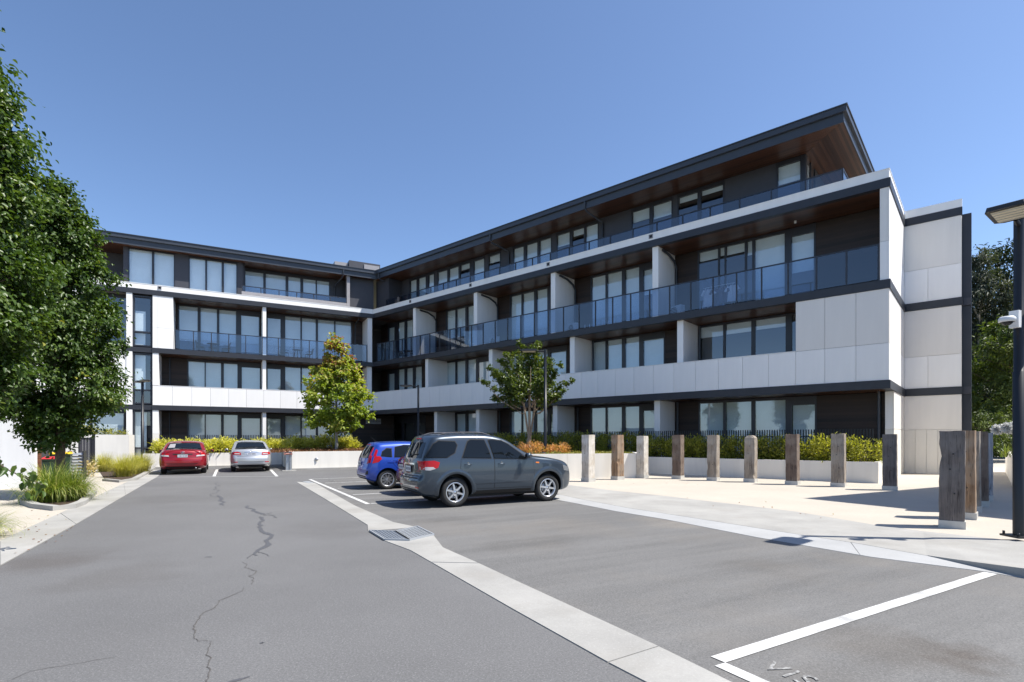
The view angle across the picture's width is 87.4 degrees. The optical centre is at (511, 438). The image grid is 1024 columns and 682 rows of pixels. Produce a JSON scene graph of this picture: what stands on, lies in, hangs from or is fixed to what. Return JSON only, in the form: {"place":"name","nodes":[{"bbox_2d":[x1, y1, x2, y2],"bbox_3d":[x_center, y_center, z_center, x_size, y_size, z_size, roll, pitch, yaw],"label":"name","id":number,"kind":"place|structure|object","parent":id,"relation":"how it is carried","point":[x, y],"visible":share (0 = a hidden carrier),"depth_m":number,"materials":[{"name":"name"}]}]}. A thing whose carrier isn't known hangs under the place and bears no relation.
{"place":"outdoors","nodes":[
{"label":"outdoors","id":0,"kind":"place"},
{"bbox_2d":[0,415,50,488],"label":"garage block","id":1,"kind":"structure","parent":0,"point":[13,452],"depth_m":17.16,"materials":[{"name":"paint"}]},
{"bbox_2d":[0,470,127,539],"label":"footpath","id":2,"kind":"structure","parent":0,"point":[29,519],"depth_m":11.85,"materials":[{"name":"concrete"}]},
{"bbox_2d":[0,10,79,500],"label":"pear tree","id":3,"kind":"object","parent":2,"relation":"on","point":[23,319],"visible":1,"depth_m":9.57,"materials":[{"name":"green plant"}]},
{"bbox_2d":[18,491,96,510],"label":"kerb","id":4,"kind":"structure","parent":2,"relation":"on","point":[82,501],"depth_m":12.28,"materials":[{"name":"concrete"}]},
{"bbox_2d":[78,435,94,471],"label":"side gate","id":5,"kind":"structure","parent":2,"relation":"on","point":[88,446],"depth_m":25.54,"materials":[{"name":"grey metal"}]},
{"bbox_2d":[0,466,851,681],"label":"road","id":6,"kind":"structure","parent":0,"point":[134,585],"depth_m":5.16,"materials":[{"name":"asphalt"}]},
{"bbox_2d":[0,513,75,565],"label":"gutter","id":7,"kind":"object","parent":6,"relation":"on","point":[13,546],"visible":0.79,"depth_m":8.68,"materials":[{"name":"concrete"}]},
{"bbox_2d":[29,492,84,504],"bbox_3d":[-12.385,1.593,14.643,1.251,0.055,6.262,0,0,-43],"label":"garden bed","id":8,"kind":"object","parent":6,"relation":"on","point":[63,502],"depth_m":13.10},
{"bbox_2d":[1,457,100,503],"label":"grass tussock","id":9,"kind":"object","parent":8,"relation":"on","point":[51,478],"depth_m":13.13,"materials":[{"name":"plant"}]},
{"bbox_2d":[0,173,142,474],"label":"pear tree","id":10,"kind":"object","parent":8,"relation":"on","point":[80,348],"visible":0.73,"depth_m":14.19,"materials":[{"name":"green plant"}]},
{"bbox_2d":[38,460,108,500],"bbox_3d":[-11.239,1.062,13.703,1.904,1.036,1.974,0,0,-37],"label":"grass tussock","id":11,"kind":"object","parent":8,"relation":"on","point":[79,478],"depth_m":13.57,"materials":[{"name":"plant"}]},
{"bbox_2d":[61,483,124,523],"bbox_3d":[-10.946,1.618,14.504,0.660,0.060,10.641,0,0,-29],"label":"gutter","id":12,"kind":"object","parent":6,"relation":"on","point":[92,506],"visible":0.71,"depth_m":12.70,"materials":[{"name":"concrete"}]},
{"bbox_2d":[66,435,134,462],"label":"garden wall","id":13,"kind":"structure","parent":6,"relation":"on","point":[118,445],"depth_m":33.59,"materials":[{"name":"concrete"}]},
{"bbox_2d":[100,467,140,479],"bbox_3d":[-20.048,1.595,27.413,2.505,0.050,17.869,0,0,-30],"label":"garden bed","id":14,"kind":"object","parent":6,"relation":"on","point":[105,475],"depth_m":22.15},
{"bbox_2d":[89,452,116,471],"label":"grass tussock","id":15,"kind":"object","parent":14,"relation":"on","point":[103,462],"depth_m":25.32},
{"bbox_2d":[104,454,146,476],"bbox_3d":[-16.096,1.072,22.189,2.081,1.017,2.001,0,0,36],"label":"grass tussock","id":16,"kind":"object","parent":14,"relation":"on","point":[122,468],"depth_m":22.06,"materials":[{"name":"plant"}]},
{"bbox_2d":[133,379,151,457],"bbox_3d":[-21.600,-0.900,31.300,1.775,5.000,0.480,0,0,38],"label":"street lamp","id":17,"kind":"object","parent":14,"relation":"on","point":[143,381],"visible":0.69,"depth_m":31.23,"materials":[{"name":"black"}]},
{"bbox_2d":[124,473,155,494],"bbox_3d":[-14.159,1.618,20.436,0.695,0.060,12.481,0,0,-29],"label":"gutter","id":18,"kind":"object","parent":6,"relation":"on","point":[130,486],"visible":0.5,"depth_m":18.91,"materials":[{"name":"concrete"}]},
{"bbox_2d":[159,441,213,473],"bbox_3d":[-15.687,0.848,25.791,2.316,1.492,4.940,0,0,-28],"label":"parked car","id":19,"kind":"object","parent":6,"relation":"on","point":[177,455],"visible":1,"depth_m":23.95,"materials":[{"name":"red paint"}]},
{"bbox_2d":[143,452,281,466],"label":"planter wall","id":20,"kind":"structure","parent":6,"relation":"on","point":[219,459],"depth_m":29.89,"materials":[{"name":"concrete"}]},
{"bbox_2d":[208,482,276,681],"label":"crack sealant","id":21,"kind":"object","parent":6,"relation":"on","point":[268,543],"visible":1,"depth_m":9.10,"materials":[{"name":"grey"}]},
{"bbox_2d":[225,440,271,470],"bbox_3d":[-13.520,0.838,27.591,2.256,1.513,4.940,0,0,-28],"label":"parked car","id":22,"kind":"object","parent":6,"relation":"on","point":[249,453],"visible":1,"depth_m":25.71,"materials":[{"name":"grey paint"}]},
{"bbox_2d":[282,451,361,468],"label":"planter wall","id":23,"kind":"structure","parent":6,"relation":"on","point":[326,459],"depth_m":28.04,"materials":[{"name":"concrete"}]},
{"bbox_2d":[297,482,412,530],"bbox_3d":[-4.813,1.621,14.654,0.866,0.060,11.807,0,0,-28],"label":"spoon drain","id":24,"kind":"object","parent":6,"relation":"on","point":[372,521],"visible":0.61,"depth_m":11.52,"materials":[{"name":"concrete"}]},
{"bbox_2d":[369,526,433,540],"bbox_3d":[-1.790,1.582,8.895,0.879,0.034,1.200,0,0,-29],"label":"drain grate","id":25,"kind":"object","parent":6,"relation":"on","point":[411,533],"visible":1,"depth_m":8.83,"materials":[{"name":"silver metal"}]},
{"bbox_2d":[385,536,477,562],"bbox_3d":[-1.237,1.621,7.669,0.821,0.060,2.129,0,0,-24],"label":"spoon drain","id":26,"kind":"object","parent":6,"relation":"on","point":[430,549],"visible":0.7,"depth_m":7.61,"materials":[{"name":"concrete"}]},
{"bbox_2d":[432,562,657,662],"bbox_3d":[0.046,1.621,5.478,0.526,0.060,3.512,0,0,-29],"label":"spoon drain","id":27,"kind":"object","parent":6,"relation":"on","point":[601,639],"visible":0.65,"depth_m":4.84,"materials":[{"name":"concrete"}]},
{"bbox_2d":[213,469,995,681],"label":"painted lines","id":28,"kind":"object","parent":6,"relation":"on","point":[739,652],"visible":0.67,"depth_m":4.63,"materials":[{"name":"paint"}]},
{"bbox_2d":[609,646,730,681],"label":"spoon drain","id":29,"kind":"object","parent":6,"relation":"on","point":[658,664],"visible":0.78,"depth_m":3.71,"materials":[{"name":"concrete"}]},
{"bbox_2d":[553,494,859,554],"bbox_3d":[3.015,1.621,11.286,0.882,0.060,8.622,0,0,-29],"label":"gutter strip","id":30,"kind":"object","parent":6,"relation":"on","point":[827,544],"visible":0.66,"depth_m":9.37,"materials":[{"name":"concrete"}]},
{"bbox_2d":[851,542,1023,577],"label":"gutter strip","id":31,"kind":"object","parent":6,"relation":"on","point":[874,551],"visible":0.58,"depth_m":7.16,"materials":[{"name":"concrete"}]},
{"bbox_2d":[928,555,1023,576],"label":"kerb","id":32,"kind":"structure","parent":6,"relation":"on","point":[1016,570],"depth_m":6.47,"materials":[{"name":"concrete"}]},
{"bbox_2d":[0,0,1023,313],"label":"sky","id":33,"kind":"structure","parent":0,"point":[384,133],"materials":[{"name":"blue"}]},
{"bbox_2d":[557,485,663,507],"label":"footpath","id":34,"kind":"structure","parent":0,"point":[620,498],"depth_m":14.67,"materials":[{"name":"concrete"}]},
{"bbox_2d":[316,475,1023,681],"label":"parking bays","id":35,"kind":"object","parent":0,"point":[700,596],"visible":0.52,"depth_m":5.66,"materials":[{"name":"asphalt"}]},
{"bbox_2d":[357,438,411,488],"bbox_3d":[-3.119,0.768,18.157,4.100,1.652,2.174,0,0,-28],"label":"parked car","id":36,"kind":"object","parent":35,"relation":"on","point":[377,463],"visible":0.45,"depth_m":16.85,"materials":[{"name":"blue paint"}]},
{"bbox_2d":[400,432,569,506],"bbox_3d":[-0.610,0.713,13.746,4.370,1.762,2.218,0,0,-28],"label":"parked car","id":37,"kind":"object","parent":35,"relation":"on","point":[453,469],"visible":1,"depth_m":12.73,"materials":[{"name":"grey paint"}]},
{"bbox_2d":[628,496,792,529],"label":"footpath","id":38,"kind":"structure","parent":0,"point":[756,517],"depth_m":11.66,"materials":[{"name":"concrete"}]},
{"bbox_2d":[568,456,1023,540],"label":"plaza","id":39,"kind":"structure","parent":0,"point":[912,503],"depth_m":14.73,"materials":[{"name":"concrete"}]},
{"bbox_2d":[19,102,971,474],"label":"apartment building","id":40,"kind":"structure","parent":39,"relation":"on","point":[851,308],"depth_m":29.83,"materials":[{"name":"grey"}]},
{"bbox_2d":[77,410,124,434],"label":"window","id":41,"kind":"structure","parent":40,"relation":"in","point":[118,421],"depth_m":35.86,"materials":[{"name":"grey glass"}]},
{"bbox_2d":[133,410,152,457],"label":"stair window","id":42,"kind":"structure","parent":40,"relation":"in","point":[136,413],"depth_m":36.56,"materials":[{"name":"grey glass"}]},
{"bbox_2d":[133,353,152,404],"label":"stair window","id":43,"kind":"structure","parent":40,"relation":"in","point":[139,359],"depth_m":36.59,"materials":[{"name":"glass"}]},
{"bbox_2d":[133,295,152,347],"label":"stair window","id":44,"kind":"structure","parent":40,"relation":"in","point":[139,317],"depth_m":36.58,"materials":[{"name":"glass"}]},
{"bbox_2d":[128,247,174,286],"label":"window","id":45,"kind":"structure","parent":40,"relation":"in","point":[146,267],"depth_m":37.43,"materials":[{"name":"grey glass"}]},
{"bbox_2d":[188,255,237,293],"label":"window","id":46,"kind":"structure","parent":40,"relation":"in","point":[219,276],"depth_m":39.24,"materials":[{"name":"grey glass"}]},
{"bbox_2d":[178,304,259,354],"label":"window","id":47,"kind":"structure","parent":40,"relation":"in","point":[231,321],"depth_m":40.32,"materials":[{"name":"glass"}]},
{"bbox_2d":[187,359,260,388],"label":"window","id":48,"kind":"structure","parent":40,"relation":"in","point":[202,373],"depth_m":40.32,"materials":[{"name":"grey glass"}]},
{"bbox_2d":[187,412,260,440],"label":"window","id":49,"kind":"structure","parent":40,"relation":"in","point":[206,423],"depth_m":40.32,"materials":[{"name":"glass"}]},
{"bbox_2d":[245,267,329,300],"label":"window","id":50,"kind":"structure","parent":40,"relation":"in","point":[262,278],"depth_m":42.54,"materials":[{"name":"grey glass"}]},
{"bbox_2d":[267,363,345,391],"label":"window","id":51,"kind":"structure","parent":40,"relation":"in","point":[291,376],"depth_m":42.50,"materials":[{"name":"glass"}]},
{"bbox_2d":[267,414,350,447],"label":"window","id":52,"kind":"structure","parent":40,"relation":"in","point":[291,424],"depth_m":42.62,"materials":[{"name":"glass"}]},
{"bbox_2d":[267,313,351,358],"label":"window","id":53,"kind":"structure","parent":40,"relation":"in","point":[315,329],"depth_m":43.07,"materials":[{"name":"glass"}]},
{"bbox_2d":[388,318,412,359],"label":"window","id":54,"kind":"structure","parent":40,"relation":"in","point":[402,330],"depth_m":44.79,"materials":[{"name":"glass"}]},
{"bbox_2d":[388,365,421,390],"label":"window","id":55,"kind":"structure","parent":40,"relation":"in","point":[412,376],"depth_m":44.16,"materials":[{"name":"glass"}]},
{"bbox_2d":[394,415,425,440],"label":"entrance door","id":56,"kind":"structure","parent":40,"relation":"in","point":[401,420],"depth_m":45.72,"materials":[{"name":"grey metal"}]},
{"bbox_2d":[409,271,434,298],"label":"window","id":57,"kind":"structure","parent":40,"relation":"in","point":[419,283],"depth_m":43.16,"materials":[{"name":"glass"}]},
{"bbox_2d":[446,304,473,349],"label":"window","id":58,"kind":"structure","parent":40,"relation":"in","point":[462,313],"depth_m":39.89,"materials":[{"name":"glass"}]},
{"bbox_2d":[437,255,484,291],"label":"window","id":59,"kind":"structure","parent":40,"relation":"in","point":[450,274],"depth_m":40.06,"materials":[{"name":"glass"}]},
{"bbox_2d":[455,412,475,433],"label":"window","id":60,"kind":"structure","parent":40,"relation":"in","point":[462,416],"depth_m":39.41,"materials":[{"name":"glass"}]},
{"bbox_2d":[447,356,488,384],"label":"window","id":61,"kind":"structure","parent":40,"relation":"in","point":[463,364],"depth_m":39.33,"materials":[{"name":"glass"}]},
{"bbox_2d":[510,285,550,339],"bbox_3d":[1.679,-8.023,35.030,4.770,3.545,0.150,0,0,41],"label":"window","id":62,"kind":"structure","parent":40,"relation":"in","point":[544,296],"depth_m":35.46,"materials":[{"name":"glass"}]},
{"bbox_2d":[510,408,552,443],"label":"window","id":63,"kind":"structure","parent":40,"relation":"in","point":[517,418],"depth_m":35.46,"materials":[{"name":"glass"}]},
{"bbox_2d":[512,234,551,270],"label":"window","id":64,"kind":"structure","parent":40,"relation":"in","point":[526,251],"depth_m":35.62,"materials":[{"name":"glass"}]},
{"bbox_2d":[512,345,566,375],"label":"window","id":65,"kind":"structure","parent":40,"relation":"in","point":[557,355],"depth_m":34.00,"materials":[{"name":"glass"}]},
{"bbox_2d":[556,220,598,258],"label":"window","id":66,"kind":"structure","parent":40,"relation":"in","point":[592,231],"depth_m":33.02,"materials":[{"name":"glass"}]},
{"bbox_2d":[590,262,651,326],"bbox_3d":[6.562,-8.023,30.737,4.770,3.545,0.150,0,0,41],"label":"window","id":67,"kind":"structure","parent":40,"relation":"in","point":[626,281],"depth_m":31.06,"materials":[{"name":"glass"}]},
{"bbox_2d":[590,403,653,449],"bbox_3d":[6.562,-0.197,30.737,4.770,3.495,0.150,0,0,41],"label":"window","id":68,"kind":"structure","parent":40,"relation":"in","point":[606,418],"depth_m":30.81,"materials":[{"name":"glass"}]},
{"bbox_2d":[594,331,664,370],"bbox_3d":[6.562,-4.093,30.737,4.770,3.525,0.150,0,0,41],"label":"window","id":69,"kind":"structure","parent":40,"relation":"in","point":[627,351],"depth_m":30.63,"materials":[{"name":"grey glass"}]},
{"bbox_2d":[631,196,672,237],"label":"window","id":70,"kind":"structure","parent":40,"relation":"in","point":[665,209],"depth_m":29.81,"materials":[{"name":"grey glass"}]},
{"bbox_2d":[677,180,723,225],"bbox_3d":[9.878,-11.790,28.049,2.500,2.720,0.150,0,0,41],"label":"window","id":71,"kind":"structure","parent":40,"relation":"in","point":[699,192],"depth_m":28.01,"materials":[{"name":"glass"}]},
{"bbox_2d":[698,312,795,360],"bbox_3d":[11.610,-4.093,26.300,4.970,3.525,0.150,0,0,41],"label":"window","id":72,"kind":"structure","parent":40,"relation":"in","point":[754,324],"depth_m":26.11,"materials":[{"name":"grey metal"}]},
{"bbox_2d":[697,223,815,309],"bbox_3d":[11.768,-8.023,26.162,5.470,3.545,0.150,0,0,41],"label":"window","id":73,"kind":"structure","parent":40,"relation":"in","point":[781,248],"depth_m":25.63,"materials":[{"name":"glass"}]},
{"bbox_2d":[698,396,816,459],"bbox_3d":[11.798,-0.197,26.135,5.470,3.495,0.150,0,0,41],"label":"window","id":74,"kind":"structure","parent":40,"relation":"in","point":[758,414],"depth_m":25.99,"materials":[{"name":"glass"}]},
{"bbox_2d":[776,155,801,198],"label":"window","id":75,"kind":"structure","parent":40,"relation":"in","point":[789,173],"depth_m":25.27,"materials":[{"name":"grey glass"}]},
{"bbox_2d":[532,452,636,478],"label":"planter wall","id":76,"kind":"structure","parent":39,"relation":"on","point":[573,462],"depth_m":21.26,"materials":[{"name":"concrete"}]},
{"bbox_2d":[581,435,595,481],"bbox_3d":[2.830,0.726,19.850,0.384,1.736,0.384,0,0,-40],"label":"timber post","id":77,"kind":"object","parent":39,"relation":"on","point":[588,458],"visible":1,"depth_m":19.72,"materials":[{"name":"wood"}]},
{"bbox_2d":[611,435,624,479],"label":"timber post","id":78,"kind":"object","parent":39,"relation":"on","point":[617,458],"visible":1,"depth_m":20.67,"materials":[{"name":"wood"}]},
{"bbox_2d":[636,436,648,477],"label":"timber post","id":79,"kind":"object","parent":39,"relation":"on","point":[642,456],"visible":1,"depth_m":21.51,"materials":[{"name":"wood"}]},
{"bbox_2d":[671,435,684,478],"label":"timber post","id":80,"kind":"object","parent":39,"relation":"on","point":[677,456],"visible":1,"depth_m":21.08,"materials":[{"name":"wood"}]},
{"bbox_2d":[706,435,719,480],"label":"timber post","id":81,"kind":"object","parent":39,"relation":"on","point":[713,456],"visible":1,"depth_m":20.17,"materials":[{"name":"wood"}]},
{"bbox_2d":[743,435,757,482],"bbox_3d":[8.730,0.737,19.600,0.394,1.715,0.364,0,0,41],"label":"timber post","id":82,"kind":"object","parent":39,"relation":"on","point":[750,458],"visible":1,"depth_m":19.46,"materials":[{"name":"wood"}]},
{"bbox_2d":[648,457,882,482],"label":"planter wall","id":83,"kind":"structure","parent":39,"relation":"on","point":[863,472],"depth_m":21.15,"materials":[{"name":"concrete"}]},
{"bbox_2d":[785,434,799,484],"bbox_3d":[9.719,0.720,18.551,0.408,1.748,0.384,0,0,41],"label":"timber post","id":84,"kind":"object","parent":39,"relation":"on","point":[792,456],"visible":1,"depth_m":18.42,"materials":[{"name":"wood"}]},
{"bbox_2d":[830,434,846,486],"bbox_3d":[10.820,0.715,17.750,0.414,1.758,0.384,0,0,40],"label":"timber post","id":85,"kind":"object","parent":39,"relation":"on","point":[838,460],"visible":1,"depth_m":17.61,"materials":[{"name":"wood"}]},
{"bbox_2d":[882,434,897,490],"bbox_3d":[11.680,0.726,16.550,0.394,1.735,0.344,0,0,38],"label":"timber post","id":86,"kind":"object","parent":39,"relation":"on","point":[889,462],"visible":1,"depth_m":16.43,"materials":[{"name":"wood"}]},
{"bbox_2d":[938,431,965,529],"bbox_3d":[7.902,0.726,9.619,0.383,1.737,0.364,0,0,39],"label":"timber post","id":87,"kind":"object","parent":39,"relation":"on","point":[952,444],"visible":1,"depth_m":9.48,"materials":[{"name":"wood"}]},
{"bbox_2d":[965,430,977,519],"bbox_3d":[9.059,0.716,10.701,0.367,1.757,0.384,0,0,44],"label":"timber post","id":88,"kind":"object","parent":39,"relation":"on","point":[971,512],"visible":0.48,"depth_m":10.51,"materials":[{"name":"wood"}]},
{"bbox_2d":[976,431,981,512],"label":"timber post","id":89,"kind":"object","parent":39,"relation":"on","point":[978,467],"visible":0.22,"depth_m":11.49,"materials":[{"name":"wood"}]},
{"bbox_2d":[981,432,989,506],"bbox_3d":[11.048,0.715,12.701,0.408,1.757,0.404,0,0,44],"label":"timber post","id":90,"kind":"object","parent":39,"relation":"on","point":[985,500],"visible":0.27,"depth_m":12.48,"materials":[{"name":"wood"}]},
{"bbox_2d":[988,433,993,500],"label":"timber post","id":91,"kind":"object","parent":39,"relation":"on","point":[990,453],"visible":0.25,"depth_m":13.61,"materials":[{"name":"wood"}]},
{"bbox_2d":[972,409,1011,458],"bbox_3d":[31.577,-0.187,35.910,4.005,3.623,4.630,0,0,-15],"label":"bushy tree","id":92,"kind":"object","parent":39,"relation":"on","point":[980,424],"visible":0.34,"depth_m":34.90,"materials":[{"name":"green plant"}]},
{"bbox_2d":[972,314,1012,438],"bbox_3d":[35.629,-3.658,37.891,8.291,10.533,7.819,0,0,15],"label":"wattle tree","id":93,"kind":"object","parent":39,"relation":"on","point":[998,365],"visible":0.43,"depth_m":37.77,"materials":[{"name":"green plant"}]},
{"bbox_2d":[768,511,926,555],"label":"footpath","id":94,"kind":"structure","parent":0,"point":[892,538],"depth_m":9.15,"materials":[{"name":"concrete"}]},
{"bbox_2d":[923,531,1023,565],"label":"footpath","id":95,"kind":"structure","parent":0,"point":[1002,551],"depth_m":7.61,"materials":[{"name":"concrete"}]},
{"bbox_2d":[985,199,1023,538],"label":"street lamp","id":96,"kind":"object","parent":95,"relation":"on","point":[1013,211],"visible":1,"depth_m":8.24,"materials":[{"name":"black"}]},
{"bbox_2d":[998,310,1021,328],"bbox_3d":[7.608,-1.835,8.180,0.392,0.260,0.207,0,0,-26],"label":"security camera","id":97,"kind":"object","parent":96,"relation":"attached to","point":[1013,319],"visible":1,"depth_m":8.18,"materials":[{"name":"white plastic"}]},
{"bbox_2d":[972,242,1012,401],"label":"casuarina tree","id":98,"kind":"object","parent":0,"point":[982,298],"visible":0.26,"depth_m":48.65,"materials":[{"name":"green plant"}]},
{"bbox_2d":[972,238,1012,355],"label":"pine tree","id":99,"kind":"object","parent":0,"point":[1006,255],"visible":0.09,"depth_m":52.15,"materials":[{"name":"green plant"}]},
{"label":"garden bed","id":100,"kind":"structure","parent":0,"visible":0},
{"bbox_2d":[757,434,784,459],"bbox_3d":[10.600,0.458,22.087,1.460,1.326,1.433,0,0,33],"label":"hedge shrub","id":101,"kind":"object","parent":100,"relation":"on","point":[774,452],"visible":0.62,"depth_m":21.82,"materials":[{"name":"green plant"}]},
{"bbox_2d":[801,432,846,461],"bbox_3d":[12.172,0.427,20.786,1.702,1.404,1.671,0,0,-6],"label":"hedge shrub","id":102,"kind":"object","parent":100,"relation":"on","point":[823,443],"visible":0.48,"depth_m":20.46,"materials":[{"name":"green plant"}]},
{"bbox_2d":[823,433,866,461],"bbox_3d":[12.623,0.441,20.325,1.503,1.358,1.503,0,0,40],"label":"hedge shrub","id":103,"kind":"object","parent":100,"relation":"on","point":[852,459],"visible":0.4,"depth_m":20.04,"materials":[{"name":"green plant"}]},
{"bbox_2d":[846,435,882,463],"bbox_3d":[13.026,0.462,20.027,1.869,1.270,1.648,0,0,-35],"label":"hedge shrub","id":104,"kind":"object","parent":100,"relation":"on","point":[869,458],"visible":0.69,"depth_m":19.77,"materials":[{"name":"green plant"}]},
{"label":"garden bed","id":105,"kind":"structure","parent":0,"visible":0},
{"bbox_2d":[479,338,575,447],"bbox_3d":[0.869,-2.021,25.439,4.406,5.455,3.953,0,0,20],"label":"crape myrtle","id":106,"kind":"object","parent":105,"relation":"on","point":[520,390],"visible":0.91,"depth_m":25.08,"materials":[{"name":"green plant"}]},
{"bbox_2d":[520,349,548,452],"bbox_3d":[0.971,-1.605,23.049,1.238,4.450,0.507,0,0,0],"label":"street lamp","id":107,"kind":"object","parent":105,"relation":"on","point":[545,390],"visible":0.94,"depth_m":22.94,"materials":[{"name":"metal"}]},
{"bbox_2d":[437,429,873,459],"bbox_3d":[4.202,0.260,29.649,26.421,1.280,0.040,0,0,41],"label":"picket fence","id":108,"kind":"object","parent":105,"relation":"in","point":[767,436],"visible":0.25,"depth_m":24.63,"materials":[{"name":"black"}]},
{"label":"garden bed","id":109,"kind":"structure","parent":0,"visible":0},
{"bbox_2d":[270,446,363,452],"bbox_3d":[-10.376,0.586,30.026,8.041,0.325,4.413,0,0,-44],"label":"ground cover","id":110,"kind":"object","parent":109,"relation":"on","point":[275,449],"visible":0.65,"depth_m":29.08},
{"bbox_2d":[298,332,377,450],"bbox_3d":[-9.853,-2.650,30.563,4.514,6.788,4.336,0,0,-33],"label":"maple tree","id":111,"kind":"object","parent":109,"relation":"on","point":[331,385],"visible":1,"depth_m":29.79,"materials":[{"name":"green plant"}]},
{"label":"garden bed","id":112,"kind":"structure","parent":0,"visible":0},
{"bbox_2d":[159,435,359,447],"bbox_3d":[-17.986,0.520,39.378,13.326,1.560,0.040,0,0,-28],"label":"picket fence","id":113,"kind":"object","parent":112,"relation":"on","point":[250,437],"visible":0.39,"depth_m":38.84,"materials":[{"name":"black"}]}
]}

